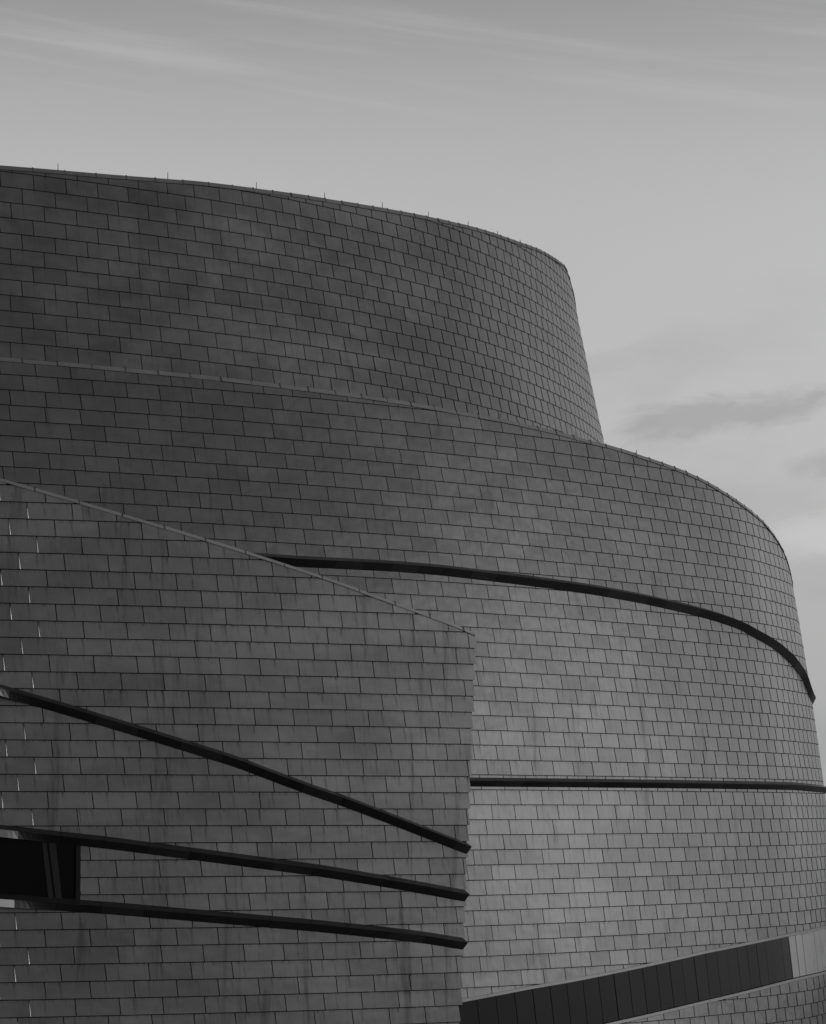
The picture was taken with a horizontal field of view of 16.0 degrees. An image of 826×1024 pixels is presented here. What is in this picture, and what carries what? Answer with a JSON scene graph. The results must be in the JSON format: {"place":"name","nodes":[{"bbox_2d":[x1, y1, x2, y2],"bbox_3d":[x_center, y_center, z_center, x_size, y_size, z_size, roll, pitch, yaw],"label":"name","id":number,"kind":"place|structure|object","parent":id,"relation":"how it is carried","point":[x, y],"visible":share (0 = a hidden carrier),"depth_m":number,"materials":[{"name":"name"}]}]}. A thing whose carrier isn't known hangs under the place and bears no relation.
{"place":"outdoors","nodes":[
{"label":"outdoors","id":0,"kind":"place"},
{"bbox_2d":[0,0,825,797],"label":"sky","id":1,"kind":"structure","parent":0,"point":[670,155],"materials":[{"name":"grey"}]},
{"label":"ground","id":2,"kind":"structure","parent":0,"visible":0},
{"bbox_2d":[0,478,476,1023],"bbox_3d":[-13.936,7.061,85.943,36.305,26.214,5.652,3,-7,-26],"label":"building wing","id":3,"kind":"structure","parent":2,"relation":"on","point":[234,786],"depth_m":87.49,"materials":[{"name":"grey tile"}]},
{"bbox_2d":[0,837,80,899],"bbox_3d":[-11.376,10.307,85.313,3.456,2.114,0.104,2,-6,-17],"label":"window","id":4,"kind":"structure","parent":3,"relation":"in","point":[27,867],"depth_m":85.45,"materials":[{"name":"black glass"}]},
{"bbox_2d":[0,357,825,1023],"bbox_3d":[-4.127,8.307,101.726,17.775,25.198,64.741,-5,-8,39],"label":"building tier","id":5,"kind":"object","parent":2,"relation":"on","point":[646,827],"visible":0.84,"depth_m":101.90,"materials":[{"name":"tile"}]},
{"bbox_2d":[0,165,603,443],"bbox_3d":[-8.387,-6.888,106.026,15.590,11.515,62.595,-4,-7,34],"label":"building tier","id":6,"kind":"object","parent":5,"relation":"on","point":[215,280],"visible":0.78,"depth_m":102.06,"materials":[{"name":"tile"}]}
]}

